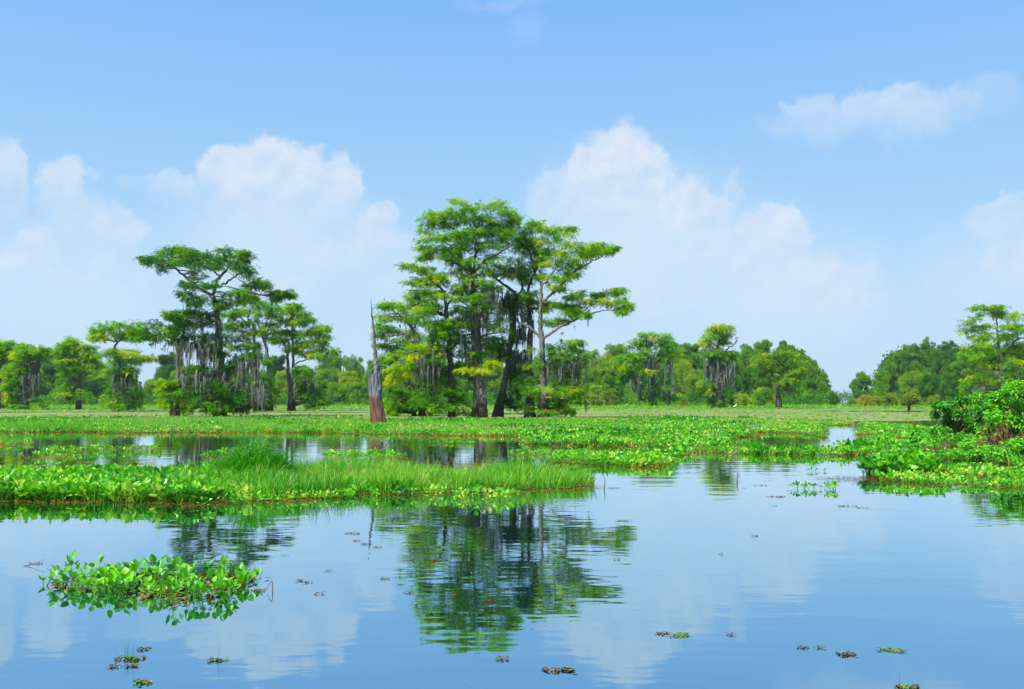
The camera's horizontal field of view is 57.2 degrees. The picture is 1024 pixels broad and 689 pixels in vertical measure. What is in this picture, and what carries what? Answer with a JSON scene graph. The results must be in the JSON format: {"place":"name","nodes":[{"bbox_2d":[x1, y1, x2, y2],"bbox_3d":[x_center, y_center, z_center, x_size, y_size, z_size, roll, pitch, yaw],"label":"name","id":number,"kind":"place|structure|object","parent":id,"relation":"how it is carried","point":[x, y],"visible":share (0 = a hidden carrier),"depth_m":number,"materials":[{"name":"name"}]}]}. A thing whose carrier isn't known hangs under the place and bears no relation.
{"place":"outdoors","nodes":[
{"label":"outdoors","id":0,"kind":"place"},
{"bbox_2d":[0,415,679,446],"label":"grass","id":1,"kind":"structure","parent":0,"point":[218,420],"depth_m":56.84,"materials":[{"name":"plant"}]},
{"bbox_2d":[0,401,1023,688],"bbox_3d":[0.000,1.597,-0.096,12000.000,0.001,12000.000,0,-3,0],"label":"water","id":2,"kind":"structure","parent":0,"point":[928,577],"depth_m":8.42,"materials":[{"name":"liquid"}]},
{"bbox_2d":[0,339,24,408],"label":"bald cypress","id":3,"kind":"object","parent":2,"relation":"on","point":[5,346],"visible":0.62,"depth_m":176.17,"materials":[{"name":"green plant"}]},
{"bbox_2d":[0,436,37,444],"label":"water hyacinth","id":4,"kind":"object","parent":2,"relation":"on","point":[6,440],"visible":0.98,"depth_m":35.15,"materials":[{"name":"green plant"}]},
{"bbox_2d":[0,342,53,409],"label":"bald cypress","id":5,"kind":"object","parent":2,"relation":"on","point":[30,356],"visible":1,"depth_m":170.49,"materials":[{"name":"green plant"}]},
{"bbox_2d":[14,368,51,396],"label":"broadleaf tree","id":6,"kind":"object","parent":2,"relation":"on","point":[45,387],"visible":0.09,"depth_m":296.38,"materials":[{"name":"green plant"}]},
{"bbox_2d":[38,352,63,396],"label":"broadleaf tree","id":7,"kind":"object","parent":2,"relation":"on","point":[49,370],"visible":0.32,"depth_m":325.78,"materials":[{"name":"green plant"}]},
{"bbox_2d":[19,420,90,431],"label":"grass","id":8,"kind":"structure","parent":2,"relation":"on","point":[65,425],"depth_m":48.87,"materials":[{"name":"plant"}]},
{"bbox_2d":[47,334,106,409],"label":"bald cypress","id":9,"kind":"object","parent":2,"relation":"on","point":[69,349],"visible":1,"depth_m":170.57,"materials":[{"name":"green plant"}]},
{"bbox_2d":[74,377,110,403],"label":"broadleaf tree","id":10,"kind":"object","parent":2,"relation":"on","point":[93,386],"visible":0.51,"depth_m":285.40,"materials":[{"name":"green plant"}]},
{"bbox_2d":[42,443,161,452],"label":"water hyacinth","id":11,"kind":"object","parent":2,"relation":"on","point":[109,447],"visible":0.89,"depth_m":29.55,"materials":[{"name":"green plant"}]},
{"bbox_2d":[0,461,232,503],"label":"water hyacinth","id":12,"kind":"object","parent":2,"relation":"on","point":[42,487],"visible":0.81,"depth_m":15.29,"materials":[{"name":"green plant"}]},
{"bbox_2d":[84,319,159,410],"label":"bald cypress","id":13,"kind":"object","parent":2,"relation":"on","point":[124,371],"visible":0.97,"depth_m":143.90,"materials":[{"name":"green plant"}]},
{"bbox_2d":[38,549,268,604],"bbox_3d":[-3.164,1.969,8.031,1.975,0.307,1.468,0,-3,0],"label":"water hyacinth raft","id":14,"kind":"object","parent":2,"relation":"on","point":[123,576],"visible":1,"depth_m":8.07,"materials":[{"name":"green plant"}]},
{"bbox_2d":[153,351,183,386],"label":"broadleaf tree","id":15,"kind":"object","parent":2,"relation":"on","point":[167,365],"visible":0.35,"depth_m":334.63,"materials":[{"name":"green plant"}]},
{"bbox_2d":[151,328,198,416],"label":"bald cypress","id":16,"kind":"object","parent":2,"relation":"on","point":[173,403],"visible":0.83,"depth_m":89.39,"materials":[{"name":"green plant"}]},
{"bbox_2d":[132,242,299,416],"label":"bald cypress","id":17,"kind":"object","parent":2,"relation":"on","point":[219,388],"visible":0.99,"depth_m":90.14,"materials":[{"name":"green plant"}]},
{"bbox_2d":[220,296,284,410],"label":"bald cypress","id":18,"kind":"object","parent":2,"relation":"on","point":[270,314],"visible":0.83,"depth_m":144.89,"materials":[{"name":"green plant"}]},
{"bbox_2d":[200,433,308,476],"bbox_3d":[-4.911,2.478,17.988,2.248,1.564,2.322,0,-3,0],"label":"grass tuft","id":19,"kind":"object","parent":2,"relation":"in","point":[251,459],"visible":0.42,"depth_m":17.72,"materials":[{"name":"plant"}]},
{"bbox_2d":[271,354,285,389],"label":"broadleaf tree","id":20,"kind":"object","parent":2,"relation":"on","point":[277,365],"visible":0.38,"depth_m":339.80,"materials":[{"name":"green plant"}]},
{"bbox_2d":[273,370,294,399],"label":"broadleaf tree","id":21,"kind":"object","parent":2,"relation":"on","point":[281,379],"visible":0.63,"depth_m":301.51,"materials":[{"name":"green plant"}]},
{"bbox_2d":[1,484,585,502],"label":"floating fern","id":22,"kind":"object","parent":2,"relation":"on","point":[214,500],"visible":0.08,"depth_m":15.30,"materials":[{"name":"plant"}]},
{"bbox_2d":[1,485,606,506],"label":"floating fern leaflets","id":23,"kind":"object","parent":2,"relation":"on","point":[550,489],"visible":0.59,"depth_m":14.99,"materials":[{"name":"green plant"}]},
{"bbox_2d":[267,302,342,410],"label":"bald cypress","id":24,"kind":"object","parent":2,"relation":"on","point":[298,389],"visible":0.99,"depth_m":148.16,"materials":[{"name":"green plant"}]},
{"bbox_2d":[29,402,589,406],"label":"shore weeds","id":25,"kind":"object","parent":2,"relation":"on","point":[152,405],"visible":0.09,"depth_m":252.40,"materials":[{"name":"plant"}]},
{"bbox_2d":[309,368,334,397],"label":"broadleaf tree","id":26,"kind":"object","parent":2,"relation":"on","point":[322,378],"visible":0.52,"depth_m":301.60,"materials":[{"name":"green plant"}]},
{"bbox_2d":[196,483,452,505],"bbox_3d":[-3.015,2.442,15.438,4.242,0.226,0.880,2,-4,-25],"label":"water hyacinth","id":27,"kind":"object","parent":2,"relation":"on","point":[329,491],"visible":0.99,"depth_m":15.31,"materials":[{"name":"green plant"}]},
{"bbox_2d":[324,381,347,404],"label":"shrub","id":28,"kind":"object","parent":2,"relation":"on","point":[335,388],"visible":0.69,"depth_m":282.99,"materials":[{"name":"green plant"}]},
{"bbox_2d":[190,464,483,502],"bbox_3d":[-3.406,2.553,17.576,5.533,0.465,4.344,2,-4,-25],"label":"water hyacinth","id":29,"kind":"object","parent":2,"relation":"on","point":[246,488],"visible":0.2,"depth_m":15.96,"materials":[{"name":"green plant"}]},
{"bbox_2d":[326,354,354,383],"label":"willow tree","id":30,"kind":"object","parent":2,"relation":"on","point":[335,369],"visible":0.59,"depth_m":330.83,"materials":[{"name":"green plant"}]},
{"bbox_2d":[338,369,366,401],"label":"broadleaf tree","id":31,"kind":"object","parent":2,"relation":"on","point":[348,377],"visible":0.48,"depth_m":299.15,"materials":[{"name":"green plant"}]},
{"bbox_2d":[347,381,368,404],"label":"shrub","id":32,"kind":"object","parent":2,"relation":"on","point":[357,388],"visible":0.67,"depth_m":283.25,"materials":[{"name":"green plant"}]},
{"bbox_2d":[320,447,406,459],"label":"water hyacinth","id":33,"kind":"object","parent":2,"relation":"on","point":[391,453],"visible":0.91,"depth_m":26.20,"materials":[{"name":"green plant"}]},
{"bbox_2d":[369,304,385,422],"bbox_3d":[-8.410,1.105,59.010,1.216,8.188,0.915,0,-3,0],"label":"dead tree snag","id":34,"kind":"object","parent":2,"relation":"on","point":[377,412],"visible":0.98,"depth_m":58.64,"materials":[{"name":"wood"}]},
{"bbox_2d":[155,454,601,498],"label":"grass","id":35,"kind":"structure","parent":2,"relation":"on","point":[279,481],"depth_m":16.98,"materials":[{"name":"plant"}]},
{"bbox_2d":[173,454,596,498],"bbox_3d":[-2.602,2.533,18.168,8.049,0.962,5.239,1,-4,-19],"label":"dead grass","id":36,"kind":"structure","parent":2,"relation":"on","point":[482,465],"depth_m":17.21,"materials":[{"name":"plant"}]},
{"bbox_2d":[0,414,771,439],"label":"water hyacinth","id":37,"kind":"object","parent":2,"relation":"on","point":[580,431],"visible":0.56,"depth_m":62.68,"materials":[{"name":"green plant"}]},
{"bbox_2d":[368,298,446,416],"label":"bald cypress","id":38,"kind":"object","parent":2,"relation":"on","point":[384,331],"visible":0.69,"depth_m":97.19,"materials":[{"name":"green plant"}]},
{"bbox_2d":[296,425,528,434],"bbox_3d":[-5.572,4.254,47.570,14.928,0.413,5.519,-1,-4,21],"label":"hyacinth","id":39,"kind":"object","parent":2,"relation":"on","point":[333,427],"depth_m":46.11,"materials":[{"name":"plant"}]},
{"bbox_2d":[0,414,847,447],"bbox_3d":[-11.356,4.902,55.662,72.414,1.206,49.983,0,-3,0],"label":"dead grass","id":40,"kind":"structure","parent":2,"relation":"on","point":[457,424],"depth_m":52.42,"materials":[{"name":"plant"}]},
{"bbox_2d":[0,416,853,449],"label":"water hyacinth","id":41,"kind":"object","parent":2,"relation":"on","point":[786,421],"visible":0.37,"depth_m":51.06,"materials":[{"name":"green plant"}]},
{"bbox_2d":[381,260,474,416],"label":"bald cypress","id":42,"kind":"object","parent":2,"relation":"on","point":[436,357],"visible":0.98,"depth_m":79.10,"materials":[{"name":"green plant"}]},
{"bbox_2d":[0,419,859,450],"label":"floating fern leaflets","id":43,"kind":"object","parent":2,"relation":"on","point":[486,435],"visible":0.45,"depth_m":44.95,"materials":[{"name":"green plant"}]},
{"bbox_2d":[454,359,473,400],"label":"broadleaf tree","id":44,"kind":"object","parent":2,"relation":"on","point":[466,384],"visible":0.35,"depth_m":321.91,"materials":[{"name":"green plant"}]},
{"bbox_2d":[409,196,528,417],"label":"bald cypress","id":45,"kind":"object","parent":2,"relation":"on","point":[473,315],"visible":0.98,"depth_m":80.59,"materials":[{"name":"green plant"}]},
{"bbox_2d":[451,484,522,501],"bbox_3d":[-0.460,2.403,15.391,1.143,0.273,1.106,-2,-4,34],"label":"water hyacinth","id":46,"kind":"object","parent":2,"relation":"on","point":[475,488],"visible":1,"depth_m":15.25,"materials":[{"name":"green plant"}]},
{"bbox_2d":[483,350,505,392],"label":"broadleaf tree","id":47,"kind":"object","parent":2,"relation":"on","point":[493,383],"visible":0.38,"depth_m":328.61,"materials":[{"name":"green plant"}]},
{"bbox_2d":[1,385,1007,405],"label":"undergrowth","id":48,"kind":"object","parent":2,"relation":"on","point":[150,399],"visible":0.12,"depth_m":280.79,"materials":[{"name":"green plant"}]},
{"bbox_2d":[0,404,1012,420],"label":"floating weeds","id":49,"kind":"object","parent":2,"relation":"on","point":[746,413],"visible":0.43,"depth_m":145.14,"materials":[{"name":"plant"}]},
{"bbox_2d":[0,406,1023,421],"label":"duckweed","id":50,"kind":"object","parent":2,"relation":"on","point":[890,417],"visible":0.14,"depth_m":117.80,"materials":[{"name":"plant"}]},
{"bbox_2d":[488,257,537,417],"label":"bald cypress","id":51,"kind":"object","parent":2,"relation":"on","point":[509,303],"visible":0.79,"depth_m":84.25,"materials":[{"name":"green plant"}]},
{"bbox_2d":[501,219,561,417],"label":"bald cypress","id":52,"kind":"object","parent":2,"relation":"on","point":[525,314],"visible":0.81,"depth_m":83.27,"materials":[{"name":"green plant"}]},
{"bbox_2d":[512,221,636,417],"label":"bald cypress","id":53,"kind":"object","parent":2,"relation":"on","point":[567,364],"visible":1,"depth_m":80.54,"materials":[{"name":"green plant"}]},
{"bbox_2d":[579,367,600,390],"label":"broadleaf tree","id":54,"kind":"object","parent":2,"relation":"on","point":[591,379],"visible":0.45,"depth_m":295.89,"materials":[{"name":"green plant"}]},
{"bbox_2d":[599,388,619,404],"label":"shrub","id":55,"kind":"object","parent":2,"relation":"on","point":[609,396],"visible":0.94,"depth_m":248.56,"materials":[{"name":"green plant"}]},
{"bbox_2d":[597,356,622,390],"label":"broadleaf tree","id":56,"kind":"object","parent":2,"relation":"on","point":[605,370],"visible":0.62,"depth_m":305.54,"materials":[{"name":"green plant"}]},
{"bbox_2d":[540,446,693,466],"bbox_3d":[2.858,3.005,25.757,3.701,0.342,6.216,-1,-4,17],"label":"water hyacinth","id":57,"kind":"object","parent":2,"relation":"on","point":[654,455],"visible":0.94,"depth_m":24.12,"materials":[{"name":"green plant"}]},
{"bbox_2d":[526,418,749,447],"bbox_3d":[8.010,4.482,50.729,9.368,0.531,41.541,-1,-4,14],"label":"water hyacinth","id":58,"kind":"object","parent":2,"relation":"on","point":[693,431],"visible":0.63,"depth_m":36.77,"materials":[{"name":"green plant"}]},
{"bbox_2d":[607,330,685,406],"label":"bald cypress","id":59,"kind":"object","parent":2,"relation":"on","point":[666,344],"visible":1,"depth_m":243.57,"materials":[{"name":"green plant"}]},
{"bbox_2d":[671,359,691,399],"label":"willow tree","id":60,"kind":"object","parent":2,"relation":"on","point":[683,368],"visible":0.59,"depth_m":296.62,"materials":[{"name":"green plant"}]},
{"bbox_2d":[673,342,694,372],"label":"broadleaf tree","id":61,"kind":"object","parent":2,"relation":"on","point":[685,347],"visible":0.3,"depth_m":331.71,"materials":[{"name":"green plant"}]},
{"bbox_2d":[683,368,706,403],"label":"willow tree","id":62,"kind":"object","parent":2,"relation":"on","point":[692,377],"visible":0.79,"depth_m":287.44,"materials":[{"name":"green plant"}]},
{"bbox_2d":[687,342,707,378],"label":"broadleaf tree","id":63,"kind":"object","parent":2,"relation":"on","point":[693,353],"visible":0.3,"depth_m":331.50,"materials":[{"name":"green plant"}]},
{"bbox_2d":[694,323,741,407],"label":"bald cypress","id":64,"kind":"object","parent":2,"relation":"on","point":[722,366],"visible":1,"depth_m":204.10,"materials":[{"name":"green plant"}]},
{"bbox_2d":[723,358,744,394],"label":"willow tree","id":65,"kind":"object","parent":2,"relation":"on","point":[738,374],"visible":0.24,"depth_m":313.04,"materials":[{"name":"green plant"}]},
{"bbox_2d":[737,343,755,375],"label":"willow tree","id":66,"kind":"object","parent":2,"relation":"on","point":[745,354],"visible":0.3,"depth_m":320.41,"materials":[{"name":"green plant"}]},
{"bbox_2d":[737,366,765,396],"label":"willow tree","id":67,"kind":"object","parent":2,"relation":"on","point":[748,381],"visible":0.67,"depth_m":299.45,"materials":[{"name":"green plant"}]},
{"bbox_2d":[752,386,774,405],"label":"shrub","id":68,"kind":"object","parent":2,"relation":"on","point":[762,398],"visible":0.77,"depth_m":255.15,"materials":[{"name":"green plant"}]},
{"bbox_2d":[752,340,776,384],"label":"broadleaf tree","id":69,"kind":"object","parent":2,"relation":"on","point":[763,346],"visible":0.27,"depth_m":327.67,"materials":[{"name":"green plant"}]},
{"bbox_2d":[745,349,811,408],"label":"bald cypress","id":70,"kind":"object","parent":2,"relation":"on","point":[777,383],"visible":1,"depth_m":189.36,"materials":[{"name":"green plant"}]},
{"bbox_2d":[786,376,817,401],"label":"broadleaf tree","id":71,"kind":"object","parent":2,"relation":"on","point":[808,383],"visible":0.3,"depth_m":301.42,"materials":[{"name":"green plant"}]},
{"bbox_2d":[804,360,826,392],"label":"willow tree","id":72,"kind":"object","parent":2,"relation":"on","point":[812,374],"visible":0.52,"depth_m":306.25,"materials":[{"name":"green plant"}]},
{"bbox_2d":[814,372,830,399],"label":"willow tree","id":73,"kind":"object","parent":2,"relation":"on","point":[821,385],"visible":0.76,"depth_m":296.87,"materials":[{"name":"green plant"}]},
{"bbox_2d":[750,420,929,436],"bbox_3d":[18.567,4.689,53.708,10.380,0.339,27.273,-1,-4,14],"label":"water hyacinth","id":74,"kind":"object","parent":2,"relation":"on","point":[871,427],"visible":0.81,"depth_m":48.72,"materials":[{"name":"green plant"}]},
{"bbox_2d":[668,426,1021,463],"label":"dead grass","id":75,"kind":"structure","parent":2,"relation":"on","point":[857,446],"depth_m":28.48,"materials":[{"name":"plant"}]},
{"bbox_2d":[677,426,1023,464],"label":"water hyacinth","id":76,"kind":"object","parent":2,"relation":"on","point":[958,454],"visible":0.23,"depth_m":27.61,"materials":[{"name":"green plant"}]},
{"bbox_2d":[848,371,874,398],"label":"broadleaf tree","id":77,"kind":"object","parent":2,"relation":"on","point":[861,381],"visible":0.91,"depth_m":319.32,"materials":[{"name":"green plant"}]},
{"bbox_2d":[872,370,889,396],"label":"willow tree","id":78,"kind":"object","parent":2,"relation":"on","point":[878,390],"visible":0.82,"depth_m":282.15,"materials":[{"name":"green plant"}]},
{"bbox_2d":[746,425,1023,459],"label":"water hyacinth","id":79,"kind":"object","parent":2,"relation":"on","point":[894,443],"visible":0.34,"depth_m":28.93,"materials":[{"name":"green plant"}]},
{"bbox_2d":[879,392,899,405],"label":"shrub","id":80,"kind":"object","parent":2,"relation":"on","point":[889,399],"visible":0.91,"depth_m":246.97,"materials":[{"name":"green plant"}]},
{"bbox_2d":[879,358,902,394],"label":"willow tree","id":81,"kind":"object","parent":2,"relation":"on","point":[891,375],"visible":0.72,"depth_m":320.59,"materials":[{"name":"green plant"}]},
{"bbox_2d":[886,349,912,395],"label":"willow tree","id":82,"kind":"object","parent":2,"relation":"on","point":[898,359],"visible":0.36,"depth_m":327.80,"materials":[{"name":"green plant"}]},
{"bbox_2d":[853,451,946,475],"bbox_3d":[8.701,2.614,20.888,1.921,0.493,3.184,-2,-4,30],"label":"water hyacinth","id":83,"kind":"object","parent":2,"relation":"on","point":[911,461],"visible":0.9,"depth_m":20.01,"materials":[{"name":"green plant"}]},
{"bbox_2d":[898,391,921,410],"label":"tree","id":84,"kind":"object","parent":2,"relation":"in","point":[909,399],"visible":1,"depth_m":149.25,"materials":[{"name":"green plant"}]},
{"bbox_2d":[845,403,977,408],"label":"shore weeds","id":85,"kind":"object","parent":2,"relation":"on","point":[896,406],"visible":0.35,"depth_m":229.43,"materials":[{"name":"plant"}]},
{"bbox_2d":[898,370,928,404],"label":"willow tree","id":86,"kind":"object","parent":2,"relation":"on","point":[907,383],"visible":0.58,"depth_m":275.50,"materials":[{"name":"green plant"}]},
{"bbox_2d":[809,466,1022,488],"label":"floating debris leaflets","id":87,"kind":"object","parent":2,"relation":"on","point":[860,478],"visible":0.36,"depth_m":18.81,"materials":[{"name":"green plant"}]},
{"bbox_2d":[901,342,931,375],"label":"willow tree","id":88,"kind":"object","parent":2,"relation":"on","point":[913,359],"visible":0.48,"depth_m":327.34,"materials":[{"name":"green plant"}]},
{"bbox_2d":[919,336,936,376],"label":"willow tree","id":89,"kind":"object","parent":2,"relation":"on","point":[924,346],"visible":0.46,"depth_m":332.44,"materials":[{"name":"green plant"}]},
{"bbox_2d":[916,371,943,403],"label":"willow tree","id":90,"kind":"object","parent":2,"relation":"on","point":[927,380],"visible":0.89,"depth_m":270.61,"materials":[{"name":"green plant"}]},
{"bbox_2d":[905,424,967,443],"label":"hyacinth","id":91,"kind":"object","parent":2,"relation":"on","point":[931,434],"visible":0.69,"depth_m":29.59,"materials":[{"name":"green plant"}]},
{"bbox_2d":[926,344,948,383],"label":"willow tree","id":92,"kind":"object","parent":2,"relation":"on","point":[934,364],"visible":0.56,"depth_m":328.56,"materials":[{"name":"green plant"}]},
{"bbox_2d":[872,459,1023,485],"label":"water hyacinth","id":93,"kind":"object","parent":2,"relation":"on","point":[1014,472],"visible":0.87,"depth_m":18.86,"materials":[{"name":"green plant"}]},
{"bbox_2d":[938,369,965,400],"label":"willow tree","id":94,"kind":"object","parent":2,"relation":"on","point":[949,383],"visible":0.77,"depth_m":264.94,"materials":[{"name":"green plant"}]},
{"bbox_2d":[939,340,964,384],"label":"broadleaf tree","id":95,"kind":"object","parent":2,"relation":"on","point":[950,347],"visible":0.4,"depth_m":325.33,"materials":[{"name":"green plant"}]},
{"bbox_2d":[900,475,1023,487],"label":"water hyacinth","id":96,"kind":"object","parent":2,"relation":"on","point":[999,480],"visible":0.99,"depth_m":17.67,"materials":[{"name":"green plant"}]},
{"bbox_2d":[927,391,998,434],"bbox_3d":[18.324,2.893,38.013,3.327,2.030,2.203,3,-4,-39],"label":"shrub","id":97,"kind":"object","parent":2,"relation":"on","point":[944,407],"visible":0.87,"depth_m":37.62,"materials":[{"name":"green plant"}]},
{"bbox_2d":[949,355,978,375],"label":"broadleaf tree","id":98,"kind":"object","parent":2,"relation":"on","point":[958,364],"visible":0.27,"depth_m":293.00,"materials":[{"name":"green plant"}]},
{"bbox_2d":[953,304,1023,412],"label":"bald cypress","id":99,"kind":"object","parent":2,"relation":"on","point":[996,312],"visible":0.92,"depth_m":128.05,"materials":[{"name":"green plant"}]},
{"bbox_2d":[956,435,1023,462],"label":"hyacinth","id":100,"kind":"object","parent":2,"relation":"on","point":[1008,447],"visible":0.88,"depth_m":24.57,"materials":[{"name":"green plant"}]},
{"bbox_2d":[972,379,1023,438],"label":"shrub","id":101,"kind":"object","parent":2,"relation":"on","point":[1013,392],"visible":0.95,"depth_m":30.49,"materials":[{"name":"green plant"}]},
{"bbox_2d":[976,420,1023,447],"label":"root tangle","id":102,"kind":"object","parent":2,"relation":"on","point":[996,439],"visible":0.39,"depth_m":28.75,"materials":[{"name":"plant"}]},
{"bbox_2d":[0,0,1023,400],"label":"sky","id":103,"kind":"structure","parent":0,"point":[837,181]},
{"bbox_3d":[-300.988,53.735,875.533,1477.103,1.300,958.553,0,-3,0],"label":"ground","id":104,"kind":"structure","parent":0,"visible":0},
{"bbox_2d":[2,340,1021,401],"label":"woods","id":105,"kind":"object","parent":104,"relation":"on","point":[827,381],"depth_m":361.46,"materials":[{"name":"green plant"}]},
{"bbox_2d":[573,403,846,408],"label":"shore weeds","id":106,"kind":"object","parent":104,"relation":"on","point":[728,406],"visible":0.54,"depth_m":217.12,"materials":[{"name":"plant"}]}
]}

